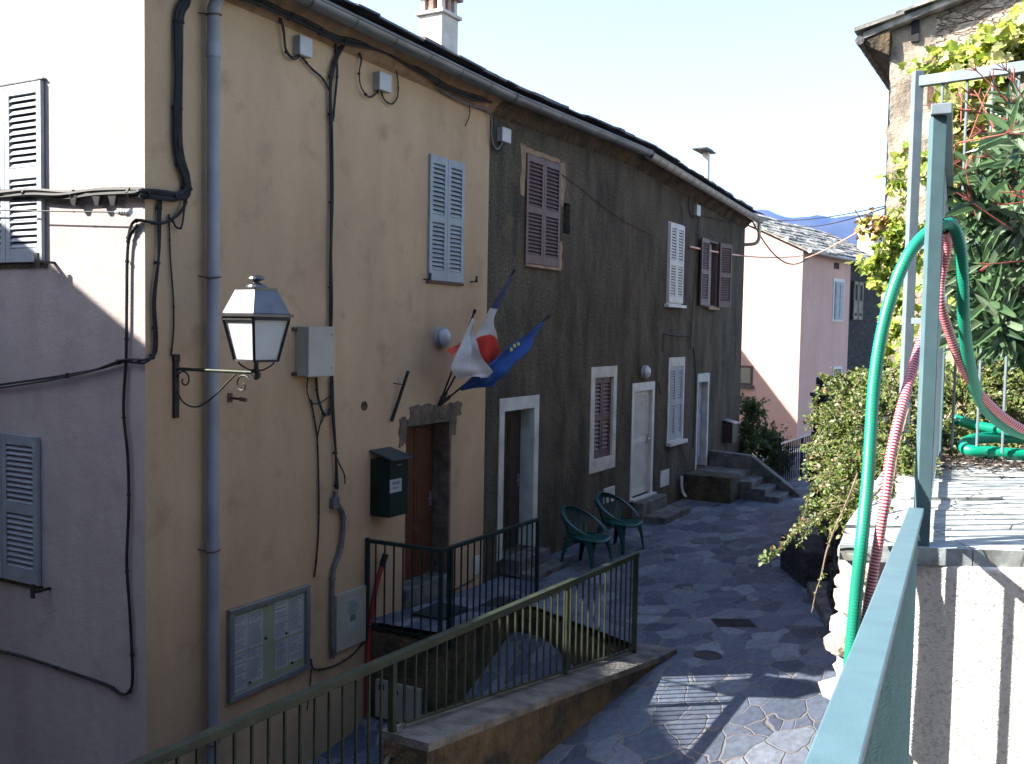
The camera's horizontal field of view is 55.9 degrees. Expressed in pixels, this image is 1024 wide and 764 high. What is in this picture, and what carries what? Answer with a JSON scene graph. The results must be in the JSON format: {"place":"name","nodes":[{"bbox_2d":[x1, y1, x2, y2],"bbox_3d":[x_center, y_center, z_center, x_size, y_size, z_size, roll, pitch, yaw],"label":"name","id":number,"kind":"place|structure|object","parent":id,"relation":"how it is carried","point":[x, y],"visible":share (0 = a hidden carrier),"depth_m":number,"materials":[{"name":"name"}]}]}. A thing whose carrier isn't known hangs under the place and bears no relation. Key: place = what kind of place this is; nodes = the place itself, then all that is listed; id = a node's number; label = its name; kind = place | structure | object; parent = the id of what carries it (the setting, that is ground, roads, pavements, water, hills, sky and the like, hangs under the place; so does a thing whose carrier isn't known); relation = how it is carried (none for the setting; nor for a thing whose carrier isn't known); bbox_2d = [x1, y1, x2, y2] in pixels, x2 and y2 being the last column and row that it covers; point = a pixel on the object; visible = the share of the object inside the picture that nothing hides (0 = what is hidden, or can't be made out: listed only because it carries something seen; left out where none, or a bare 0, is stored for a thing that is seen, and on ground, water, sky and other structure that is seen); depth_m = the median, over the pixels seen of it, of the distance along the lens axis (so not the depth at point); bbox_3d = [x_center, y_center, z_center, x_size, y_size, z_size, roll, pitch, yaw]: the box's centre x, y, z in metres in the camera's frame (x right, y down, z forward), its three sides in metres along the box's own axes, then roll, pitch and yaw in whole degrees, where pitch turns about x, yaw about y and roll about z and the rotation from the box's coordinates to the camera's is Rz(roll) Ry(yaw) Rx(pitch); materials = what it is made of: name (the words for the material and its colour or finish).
{"place":"outdoors","nodes":[
{"label":"outdoors","id":0,"kind":"place"},
{"bbox_2d":[308,632,572,763],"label":"sunken path","id":1,"kind":"structure","parent":0,"point":[361,746],"depth_m":10.39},
{"bbox_2d":[365,553,388,716],"bbox_3d":[-1.448,2.691,10.302,0.076,1.722,0.287,4,4,45],"label":"red standpipe","id":2,"kind":"object","parent":1,"relation":"on","point":[371,618],"visible":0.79,"depth_m":10.23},
{"bbox_2d":[366,606,630,723],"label":"path retaining wall","id":3,"kind":"structure","parent":1,"relation":"on","point":[384,642],"depth_m":10.19,"materials":[{"name":"concrete"}]},
{"bbox_2d":[375,678,421,722],"bbox_3d":[-1.185,3.341,10.052,0.573,0.399,0.054,3,4,29],"label":"meter cabinet","id":4,"kind":"object","parent":3,"relation":"attached to","point":[409,701],"visible":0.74,"depth_m":10.02,"materials":[{"name":"grey plastic"}]},
{"bbox_2d":[413,602,465,620],"bbox_3d":[-0.789,2.561,10.625,0.400,0.105,0.520,3,4,29],"label":"doormat","id":5,"kind":"object","parent":3,"relation":"on","point":[425,612],"visible":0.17,"depth_m":10.56,"materials":[{"name":"rubber"}]},
{"bbox_2d":[365,517,539,653],"bbox_3d":[-0.410,2.178,10.446,2.208,1.103,0.825,-1,4,-32],"label":"landing railing","id":6,"kind":"object","parent":3,"relation":"on","point":[450,550],"visible":0.81,"depth_m":10.12,"materials":[{"name":"metal"}]},
{"bbox_2d":[478,596,518,606],"bbox_3d":[-0.126,2.599,11.203,0.350,0.070,0.500,3,4,29],"label":"doormat","id":7,"kind":"object","parent":3,"relation":"on","point":[500,602],"visible":0.38,"depth_m":11.23,"materials":[{"name":"rubber"}]},
{"bbox_2d":[371,446,836,763],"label":"street","id":8,"kind":"structure","parent":0,"point":[752,695],"depth_m":9.86,"materials":[{"name":"stone"}]},
{"bbox_2d":[382,643,676,763],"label":"parapet wall","id":9,"kind":"structure","parent":8,"relation":"on","point":[533,722],"depth_m":6.58,"materials":[{"name":"concrete"}]},
{"bbox_2d":[124,551,638,763],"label":"street railing","id":10,"kind":"object","parent":9,"relation":"on","point":[195,742],"visible":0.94,"depth_m":6.04,"materials":[{"name":"metal"}]},
{"bbox_2d":[560,505,612,569],"bbox_3d":[1.002,2.143,13.342,0.674,0.810,0.706,3,4,33],"label":"plastic chair","id":11,"kind":"object","parent":8,"relation":"on","point":[588,540],"visible":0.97,"depth_m":13.35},
{"bbox_2d":[595,492,643,554],"bbox_3d":[1.574,2.085,14.412,0.674,0.810,0.706,4,4,39],"label":"plastic chair","id":12,"kind":"object","parent":8,"relation":"on","point":[620,524],"visible":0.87,"depth_m":14.42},
{"bbox_2d":[482,84,763,631],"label":"grey house","id":13,"kind":"structure","parent":8,"relation":"on","point":[580,412],"depth_m":15.06,"materials":[{"name":"concrete"}]},
{"bbox_2d":[497,126,510,143],"bbox_3d":[-0.102,-3.127,12.242,0.091,0.181,0.225,3,4,29],"label":"junction box","id":14,"kind":"object","parent":13,"relation":"attached to","point":[504,134],"visible":1,"depth_m":12.17,"materials":[{"name":"grey plastic"}]},
{"bbox_2d":[502,410,520,549],"bbox_3d":[-0.086,1.328,13.141,0.114,1.922,0.819,3,4,29],"label":"door","id":15,"kind":"structure","parent":13,"relation":"in","point":[512,432],"depth_m":13.26,"materials":[{"name":"grey wood"}]},
{"bbox_2d":[523,153,560,270],"bbox_3d":[0.418,-2.315,13.326,0.100,1.497,1.042,3,4,29],"label":"window","id":16,"kind":"structure","parent":13,"relation":"in","point":[543,177],"depth_m":13.28,"materials":[{"name":"brown"}]},
{"bbox_2d":[589,366,616,473],"bbox_3d":[1.373,0.581,15.464,0.212,1.668,1.007,3,4,29],"label":"window","id":17,"kind":"structure","parent":13,"relation":"in","point":[603,393],"depth_m":15.46,"materials":[{"name":"brown paint"}]},
{"bbox_2d":[562,174,652,233],"bbox_3d":[1.588,-2.776,15.322,0.016,0.514,3.585,3,4,29],"label":"cable","id":18,"kind":"object","parent":13,"relation":"attached to","point":[604,206],"visible":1,"depth_m":15.04,"materials":[{"name":"rubber"}]},
{"bbox_2d":[632,390,649,496],"bbox_3d":[2.248,1.069,16.943,0.108,1.831,0.804,3,4,29],"label":"door","id":19,"kind":"structure","parent":13,"relation":"in","point":[641,410],"depth_m":17.03,"materials":[{"name":"white paint"}]},
{"bbox_2d":[641,365,650,378],"bbox_3d":[2.354,-0.173,16.826,0.120,0.240,0.240,3,4,29],"label":"wall light","id":20,"kind":"object","parent":13,"relation":"attached to","point":[646,372],"visible":1,"depth_m":16.76,"materials":[{"name":"glass"}]},
{"bbox_2d":[664,221,686,307],"bbox_3d":[3.051,-2.164,17.948,0.120,1.560,0.975,3,4,29],"label":"window","id":21,"kind":"structure","parent":13,"relation":"in","point":[676,232],"depth_m":17.89,"materials":[{"name":"white paint"}]},
{"bbox_2d":[666,357,687,446],"bbox_3d":[3.061,0.356,18.352,0.300,1.656,0.985,3,4,29],"label":"window","id":22,"kind":"structure","parent":13,"relation":"in","point":[676,367],"depth_m":18.32,"materials":[{"name":"white paint"}]},
{"bbox_2d":[689,347,695,447],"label":"cable","id":23,"kind":"object","parent":13,"relation":"attached to","point":[695,395],"visible":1,"depth_m":19.26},
{"bbox_2d":[690,203,699,347],"bbox_3d":[3.623,-2.209,18.964,0.032,3.110,0.526,3,4,29],"label":"cable","id":24,"kind":"object","parent":13,"relation":"attached to","point":[694,285],"visible":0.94,"depth_m":18.88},
{"bbox_2d":[696,382,701,464],"bbox_3d":[3.785,0.862,19.810,0.114,1.732,0.597,3,4,29],"label":"door","id":25,"kind":"structure","parent":13,"relation":"in","point":[699,425],"depth_m":19.93,"materials":[{"name":"wood"}]},
{"bbox_2d":[699,237,732,309],"bbox_3d":[4.086,-2.193,19.864,0.384,1.411,1.705,3,4,29],"label":"window","id":26,"kind":"structure","parent":13,"relation":"in","point":[708,260],"depth_m":20.17,"materials":[{"name":"brown paint"}]},
{"bbox_2d":[722,418,739,442],"bbox_3d":[4.787,1.066,21.098,0.270,0.507,0.380,3,4,29],"label":"mailbox","id":27,"kind":"object","parent":13,"relation":"attached to","point":[729,431],"visible":1,"depth_m":20.98,"materials":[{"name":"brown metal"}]},
{"bbox_2d":[689,246,803,257],"bbox_3d":[5.846,-3.095,22.978,0.040,0.633,10.193,3,4,28],"label":"overhead wire","id":28,"kind":"object","parent":13,"relation":"attached to","point":[746,255],"visible":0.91,"depth_m":22.29,"materials":[{"name":"brown"}]},
{"bbox_2d":[752,222,807,264],"bbox_3d":[6.939,-3.447,24.742,0.036,0.753,6.154,3,4,28],"label":"overhead wire","id":29,"kind":"object","parent":13,"relation":"attached to","point":[774,254],"visible":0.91,"depth_m":24.14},
{"bbox_2d":[760,206,883,220],"bbox_3d":[4.932,-2.880,16.564,0.014,1.142,11.067,1,3,6],"label":"overhead wire","id":30,"kind":"object","parent":13,"relation":"attached to","point":[823,217],"visible":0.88,"depth_m":14.48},
{"bbox_2d":[694,650,721,659],"bbox_3d":[1.840,2.568,9.070,0.260,0.014,0.260,1,3,0],"label":"stopcock cover","id":31,"kind":"object","parent":8,"relation":"on","point":[707,654],"visible":1,"depth_m":9.06,"materials":[{"name":"metal"}]},
{"bbox_2d":[709,618,758,627],"bbox_3d":[2.398,2.616,10.450,0.450,0.052,0.392,1,3,0],"label":"drain cover","id":32,"kind":"object","parent":8,"relation":"on","point":[719,622],"visible":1,"depth_m":10.44,"materials":[{"name":"metal"}]},
{"bbox_2d":[683,450,801,503],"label":"entrance steps","id":33,"kind":"structure","parent":8,"relation":"on","point":[727,477],"depth_m":18.99,"materials":[{"name":"stone"}]},
{"bbox_2d":[738,392,795,473],"bbox_3d":[5.835,1.447,22.749,1.705,2.413,1.845,1,3,0],"label":"shrub","id":34,"kind":"object","parent":8,"relation":"on","point":[753,438],"visible":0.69,"depth_m":22.41,"materials":[{"name":"green plant"}]},
{"bbox_2d":[777,433,812,480],"bbox_3d":[6.579,1.682,21.923,0.066,1.100,3.069,3,4,35],"label":"railing","id":35,"kind":"object","parent":8,"relation":"on","point":[779,472],"visible":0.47,"depth_m":21.38,"materials":[{"name":"black metal"}]},
{"bbox_2d":[739,214,862,453],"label":"pink house","id":36,"kind":"structure","parent":8,"relation":"on","point":[795,321],"depth_m":28.64,"materials":[{"name":"paint"}]},
{"bbox_2d":[740,365,753,387],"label":"window","id":37,"kind":"structure","parent":36,"relation":"in","point":[746,371],"depth_m":29.04,"materials":[{"name":"glass"}]},
{"bbox_2d":[832,278,844,321],"bbox_3d":[10.155,-2.543,29.981,0.060,1.325,0.869,4,4,40],"label":"window","id":38,"kind":"structure","parent":36,"relation":"in","point":[838,284],"depth_m":29.87,"materials":[{"name":"white paint"}]},
{"bbox_2d":[784,626,828,637],"bbox_3d":[3.177,2.629,10.098,0.566,0.063,0.542,1,3,0],"label":"drain cover","id":39,"kind":"object","parent":8,"relation":"on","point":[807,631],"visible":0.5,"depth_m":10.11,"materials":[{"name":"metal"}]},
{"bbox_2d":[751,217,881,374],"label":"dark stone house","id":40,"kind":"structure","parent":8,"relation":"on","point":[864,309],"depth_m":31.97,"materials":[{"name":"black"}]},
{"bbox_2d":[850,281,863,319],"bbox_3d":[11.159,-2.626,31.195,0.110,1.213,0.780,4,4,40],"label":"window","id":41,"kind":"structure","parent":40,"relation":"in","point":[857,288],"depth_m":31.09,"materials":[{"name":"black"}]},
{"bbox_2d":[807,377,851,511],"bbox_3d":[6.440,1.199,17.715,1.783,2.515,0.740,1,3,0],"label":"shrub","id":42,"kind":"object","parent":8,"relation":"on","point":[819,382],"visible":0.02,"depth_m":17.87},
{"bbox_2d":[780,376,942,632],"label":"retaining wall","id":43,"kind":"structure","parent":8,"relation":"on","point":[801,566],"depth_m":12.34,"materials":[{"name":"stone"}]},
{"bbox_2d":[818,459,1023,763],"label":"terrace wall","id":44,"kind":"structure","parent":8,"relation":"on","point":[967,702],"depth_m":3.56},
{"bbox_2d":[804,507,923,763],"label":"handrail","id":45,"kind":"object","parent":44,"relation":"attached to","point":[866,718],"visible":1,"depth_m":1.61,"materials":[{"name":"metal"}]},
{"bbox_2d":[913,102,953,546],"bbox_3d":[2.113,-0.233,4.791,0.077,1.660,2.821,2,3,25],"label":"tall side railing","id":46,"kind":"object","parent":44,"relation":"on","point":[932,355],"visible":0.86,"depth_m":3.54,"materials":[{"name":"metal"}]},
{"bbox_2d":[843,217,1023,666],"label":"green hose","id":47,"kind":"object","parent":46,"relation":"hanging from","point":[901,268],"visible":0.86,"depth_m":3.65,"materials":[{"name":"teal"}]},
{"bbox_2d":[860,229,1023,624],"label":"red hose","id":48,"kind":"object","parent":46,"relation":"hanging from","point":[890,459],"visible":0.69,"depth_m":3.63,"materials":[{"name":"pink"}]},
{"bbox_2d":[937,453,1023,473],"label":"leaf litter","id":49,"kind":"object","parent":44,"relation":"on","point":[1005,462],"visible":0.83,"depth_m":5.76,"materials":[{"name":"plant"}]},
{"bbox_2d":[957,432,1023,460],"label":"green hose","id":50,"kind":"object","parent":44,"relation":"on","point":[966,446],"visible":0.89,"depth_m":6.00,"materials":[{"name":"teal"}]},
{"bbox_2d":[954,414,1022,439],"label":"green hose","id":51,"kind":"object","parent":50,"relation":"on","point":[962,421],"visible":0.62,"depth_m":6.31,"materials":[{"name":"teal"}]},
{"bbox_2d":[854,0,1023,422],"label":"stone house","id":52,"kind":"structure","parent":8,"relation":"on","point":[887,44],"depth_m":10.71,"materials":[{"name":"stone"}]},
{"bbox_2d":[789,208,883,226],"bbox_3d":[5.829,-3.103,18.453,0.016,1.462,15.106,2,3,12],"label":"overhead wire","id":53,"kind":"object","parent":52,"relation":"attached to","point":[839,221],"visible":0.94,"depth_m":14.91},
{"bbox_2d":[806,223,871,257],"bbox_3d":[6.340,-2.730,19.324,0.024,0.807,16.983,2,3,14],"label":"overhead wire","id":54,"kind":"object","parent":52,"relation":"attached to","point":[839,242],"visible":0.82,"depth_m":16.83,"materials":[{"name":"brown"}]},
{"bbox_2d":[843,156,924,381],"bbox_3d":[3.901,-1.256,10.005,0.906,2.502,1.484,2,3,20],"label":"vine","id":55,"kind":"object","parent":52,"relation":"attached to","point":[883,261],"visible":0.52,"depth_m":10.02,"materials":[{"name":"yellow plant"}]},
{"bbox_2d":[853,207,896,242],"bbox_3d":[3.824,-1.659,10.218,0.492,0.368,0.475,1,3,0],"label":"vine","id":56,"kind":"object","parent":55,"relation":"attached to","point":[880,222],"visible":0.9,"depth_m":10.24,"materials":[{"name":"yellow plant"}]},
{"bbox_2d":[874,141,908,342],"bbox_3d":[4.073,-1.436,10.232,0.489,2.237,0.209,1,3,0],"label":"vine","id":57,"kind":"object","parent":52,"relation":"attached to","point":[896,158],"visible":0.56,"depth_m":10.19,"materials":[{"name":"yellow plant"}]},
{"bbox_2d":[350,0,925,217],"label":"sky","id":58,"kind":"structure","parent":0,"point":[793,113],"materials":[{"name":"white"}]},
{"bbox_2d":[755,209,883,248],"bbox_3d":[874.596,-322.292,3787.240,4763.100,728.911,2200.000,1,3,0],"label":"mountains","id":59,"kind":"structure","parent":0,"point":[843,229],"depth_m":3404.20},
{"bbox_2d":[851,390,1023,459],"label":"soil","id":60,"kind":"structure","parent":0,"point":[959,455],"depth_m":7.75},
{"bbox_2d":[758,357,941,612],"bbox_3d":[2.191,0.499,6.063,0.930,1.266,5.374,2,3,20],"label":"hanging bush","id":61,"kind":"object","parent":60,"relation":"on","point":[836,418],"visible":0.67,"depth_m":6.11,"materials":[{"name":"green plant"}]},
{"bbox_2d":[899,60,1023,452],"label":"back fence panel","id":62,"kind":"object","parent":60,"relation":"on","point":[920,81],"visible":0.51,"depth_m":6.14,"materials":[{"name":"blue paint"}]},
{"bbox_2d":[914,62,1016,365],"bbox_3d":[3.953,-1.288,8.103,1.932,2.614,1.112,-1,4,-38],"label":"vine","id":63,"kind":"object","parent":60,"relation":"on","point":[958,126],"visible":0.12,"depth_m":7.59,"materials":[{"name":"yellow plant"}]},
{"bbox_2d":[897,0,1023,109],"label":"vine","id":64,"kind":"object","parent":63,"relation":"attached to","point":[1001,41],"visible":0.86,"depth_m":7.50,"materials":[{"name":"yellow plant"}]},
{"bbox_2d":[910,351,1023,459],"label":"hedge","id":65,"kind":"object","parent":60,"relation":"on","point":[993,386],"visible":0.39,"depth_m":7.30,"materials":[{"name":"green plant"}]},
{"bbox_2d":[924,58,1023,380],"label":"oleander","id":66,"kind":"object","parent":60,"relation":"on","point":[992,193],"visible":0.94,"depth_m":4.87,"materials":[{"name":"green plant"}]},
{"label":"alley","id":67,"kind":"structure","parent":0,"visible":0},
{"bbox_2d":[0,0,518,763],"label":"cream house","id":68,"kind":"structure","parent":67,"relation":"on","point":[222,506],"depth_m":8.42,"materials":[{"name":"paint"}]},
{"bbox_2d":[0,432,50,598],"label":"shutter","id":69,"kind":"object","parent":68,"relation":"in","point":[20,507],"depth_m":8.44,"materials":[{"name":"wood"}]},
{"bbox_2d":[0,80,54,267],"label":"window","id":70,"kind":"structure","parent":68,"relation":"in","point":[22,160],"depth_m":8.25,"materials":[{"name":"wood"}]},
{"bbox_2d":[0,224,138,695],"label":"cable","id":71,"kind":"object","parent":68,"relation":"attached to","point":[128,493],"visible":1,"depth_m":7.76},
{"bbox_2d":[0,200,161,388],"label":"cable","id":72,"kind":"object","parent":68,"relation":"attached to","point":[154,327],"visible":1,"depth_m":7.65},
{"bbox_2d":[0,0,192,201],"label":"cable","id":73,"kind":"object","parent":68,"relation":"attached to","point":[182,7],"visible":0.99,"depth_m":7.73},
{"bbox_2d":[69,195,79,205],"bbox_3d":[-3.567,-1.481,7.877,0.100,0.080,0.040,3,4,29],"label":"cable clamp","id":74,"kind":"object","parent":73,"relation":"attached to","point":[74,200],"visible":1,"depth_m":7.86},
{"bbox_2d":[92,196,103,205],"bbox_3d":[-3.320,-1.455,7.738,0.100,0.080,0.040,3,4,29],"label":"cable clamp","id":75,"kind":"object","parent":68,"relation":"attached to","point":[97,200],"visible":1,"depth_m":7.72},
{"bbox_2d":[108,195,118,205],"bbox_3d":[-3.153,-1.437,7.644,0.100,0.080,0.040,3,4,29],"label":"cable clamp","id":76,"kind":"object","parent":68,"relation":"attached to","point":[113,200],"visible":1,"depth_m":7.63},
{"bbox_2d":[114,208,132,215],"bbox_3d":[-3.040,-1.326,7.539,0.180,0.061,0.060,3,4,29],"label":"insulator","id":77,"kind":"object","parent":68,"relation":"attached to","point":[125,212],"visible":1,"depth_m":7.51,"materials":[{"name":"ceramic"}]},
{"bbox_2d":[0,210,113,212],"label":"cable","id":78,"kind":"object","parent":77,"relation":"attached to","point":[62,211],"visible":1,"depth_m":7.90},
{"bbox_2d":[126,199,187,242],"bbox_3d":[-2.795,-1.319,7.664,0.486,0.448,0.206,-1,4,-32],"label":"cable","id":79,"kind":"object","parent":68,"relation":"attached to","point":[152,222],"visible":1,"depth_m":7.61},
{"bbox_2d":[168,214,174,355],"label":"cable","id":80,"kind":"object","parent":68,"relation":"attached to","point":[173,305],"visible":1,"depth_m":7.80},
{"bbox_2d":[172,275,293,417],"bbox_3d":[-2.252,-0.262,7.634,1.098,1.157,0.400,3,4,35],"label":"street lantern","id":81,"kind":"object","parent":68,"relation":"attached to","point":[256,315],"visible":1,"depth_m":7.35,"materials":[{"name":"black metal"}]},
{"bbox_2d":[227,393,246,401],"bbox_3d":[-2.377,0.141,8.371,0.202,0.080,0.050,3,4,29],"label":"iron peg","id":82,"kind":"object","parent":68,"relation":"attached to","point":[230,398],"visible":1,"depth_m":8.39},
{"bbox_2d":[227,584,310,703],"bbox_3d":[-2.240,2.404,8.960,0.049,0.836,1.051,3,4,29],"label":"notice board","id":83,"kind":"object","parent":68,"relation":"attached to","point":[268,641],"visible":1,"depth_m":8.93,"materials":[{"name":"metal"}]},
{"bbox_2d":[279,17,300,59],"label":"cable","id":84,"kind":"object","parent":68,"relation":"attached to","point":[284,40],"visible":0.89,"depth_m":8.76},
{"bbox_2d":[293,34,311,58],"bbox_3d":[-1.944,-3.115,8.972,0.091,0.181,0.173,3,4,29],"label":"junction box","id":85,"kind":"object","parent":68,"relation":"attached to","point":[302,45],"visible":1,"depth_m":8.92,"materials":[{"name":"grey plastic"}]},
{"bbox_2d":[291,326,334,376],"bbox_3d":[-1.893,-0.293,9.213,0.182,0.475,0.418,3,4,29],"label":"electrical cabinet","id":86,"kind":"object","parent":68,"relation":"attached to","point":[314,351],"visible":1,"depth_m":9.11,"materials":[{"name":"grey metal"}]},
{"bbox_2d":[315,377,332,416],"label":"cable","id":87,"kind":"object","parent":86,"relation":"hanging from","point":[318,399],"visible":1,"depth_m":9.44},
{"bbox_2d":[301,56,328,90],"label":"cable","id":88,"kind":"object","parent":68,"relation":"attached to","point":[314,71],"visible":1,"depth_m":9.16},
{"bbox_2d":[311,399,319,577],"bbox_3d":[-1.923,1.042,9.418,0.024,1.756,0.144,3,4,29],"label":"cable","id":89,"kind":"object","parent":68,"relation":"attached to","point":[317,446],"visible":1,"depth_m":9.46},
{"bbox_2d":[329,376,338,489],"bbox_3d":[-1.773,0.510,9.618,0.054,1.148,0.141,3,4,29],"label":"cable","id":90,"kind":"object","parent":68,"relation":"attached to","point":[336,484],"visible":0.99,"depth_m":9.61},
{"bbox_2d":[333,43,338,121],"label":"cable","id":91,"kind":"object","parent":68,"relation":"attached to","point":[336,83],"visible":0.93,"depth_m":9.41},
{"bbox_2d":[328,45,344,326],"bbox_3d":[-1.722,-1.941,9.488,0.054,2.857,0.275,3,4,29],"label":"cable","id":92,"kind":"object","parent":68,"relation":"attached to","point":[330,113],"visible":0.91,"depth_m":9.40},
{"bbox_2d":[329,491,346,658],"bbox_3d":[-1.758,1.937,9.749,0.070,1.695,0.219,3,4,29],"label":"conduit","id":93,"kind":"object","parent":68,"relation":"attached to","point":[341,546],"visible":1,"depth_m":9.70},
{"bbox_2d":[329,497,339,509],"bbox_3d":[-1.777,1.213,9.672,0.060,0.120,0.100,3,4,29],"label":"switch box","id":94,"kind":"object","parent":93,"relation":"attached to","point":[334,505],"visible":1,"depth_m":9.63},
{"bbox_2d":[335,585,365,652],"bbox_3d":[-1.667,2.446,9.987,0.043,0.594,0.478,3,4,29],"label":"meter cabinet","id":95,"kind":"object","parent":68,"relation":"attached to","point":[350,618],"visible":1,"depth_m":9.96,"materials":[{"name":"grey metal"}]},
{"bbox_2d":[238,0,492,102],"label":"cable","id":96,"kind":"object","parent":68,"relation":"attached to","point":[299,19],"visible":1,"depth_m":9.39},
{"bbox_2d":[357,52,378,97],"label":"cable","id":97,"kind":"object","parent":68,"relation":"attached to","point":[359,73],"visible":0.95,"depth_m":9.71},
{"bbox_2d":[373,71,391,93],"bbox_3d":[-1.347,-3.113,10.032,0.091,0.188,0.206,3,4,29],"label":"junction box","id":98,"kind":"object","parent":68,"relation":"attached to","point":[382,81],"visible":1,"depth_m":9.97,"materials":[{"name":"grey plastic"}]},
{"bbox_2d":[381,70,398,104],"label":"cable","id":99,"kind":"object","parent":68,"relation":"attached to","point":[392,103],"visible":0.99,"depth_m":10.26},
{"bbox_2d":[369,447,412,517],"bbox_3d":[-1.286,1.065,10.276,0.310,0.701,0.371,3,4,29],"label":"mailbox","id":100,"kind":"object","parent":68,"relation":"attached to","point":[389,483],"visible":1,"depth_m":10.17,"materials":[{"name":"green metal"}]},
{"bbox_2d":[310,579,472,670],"bbox_3d":[-1.223,2.683,10.803,0.027,0.319,3.066,3,4,29],"label":"cable","id":101,"kind":"object","parent":68,"relation":"attached to","point":[344,660],"visible":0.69,"depth_m":9.89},
{"bbox_2d":[390,371,409,421],"bbox_3d":[-1.224,0.152,10.516,0.218,0.551,0.062,-1,4,-37],"label":"slanted bar","id":102,"kind":"object","parent":68,"relation":"attached to","point":[403,384],"visible":1,"depth_m":10.50,"materials":[{"name":"black metal"}]},
{"bbox_2d":[404,423,432,579],"bbox_3d":[-1.170,1.361,11.297,0.114,1.886,0.878,3,4,29],"label":"door","id":103,"kind":"structure","parent":68,"relation":"in","point":[419,438],"depth_m":11.41,"materials":[{"name":"brown wood"}]},
{"bbox_2d":[434,327,450,347],"bbox_3d":[-0.788,-0.517,11.217,0.120,0.250,0.250,3,4,29],"label":"wall light","id":104,"kind":"object","parent":68,"relation":"attached to","point":[442,337],"visible":1,"depth_m":11.15,"materials":[{"name":"grey plastic"}]},
{"bbox_2d":[423,154,477,285],"bbox_3d":[-0.710,-1.866,11.290,0.130,1.451,1.021,3,4,29],"label":"window","id":105,"kind":"structure","parent":68,"relation":"in","point":[446,177],"depth_m":11.20,"materials":[{"name":"wood"}]},
{"bbox_2d":[437,309,492,405],"bbox_3d":[-0.577,-0.261,10.845,0.662,1.125,0.551,2,3,11],"label":"flag","id":106,"kind":"object","parent":68,"relation":"attached to","point":[468,361],"visible":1,"depth_m":10.76,"materials":[{"name":"white fabric"}]},
{"bbox_2d":[430,82,503,149],"bbox_3d":[-0.862,-3.149,10.880,0.037,0.599,3.070,3,4,29],"label":"cable","id":107,"kind":"object","parent":68,"relation":"attached to","point":[468,104],"visible":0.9,"depth_m":11.64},
{"bbox_2d":[442,269,515,401],"bbox_3d":[-0.383,-0.507,11.049,0.886,1.606,0.388,0,3,-11],"label":"flag","id":108,"kind":"object","parent":68,"relation":"attached to","point":[487,341],"visible":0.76,"depth_m":11.05,"materials":[{"name":"multicoloured fabric"}]},
{"bbox_2d":[440,314,550,406],"bbox_3d":[-0.135,-0.245,11.086,1.350,1.099,0.531,0,3,-15],"label":"flag","id":109,"kind":"object","parent":68,"relation":"attached to","point":[505,360],"visible":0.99,"depth_m":11.08,"materials":[{"name":"blue fabric"}]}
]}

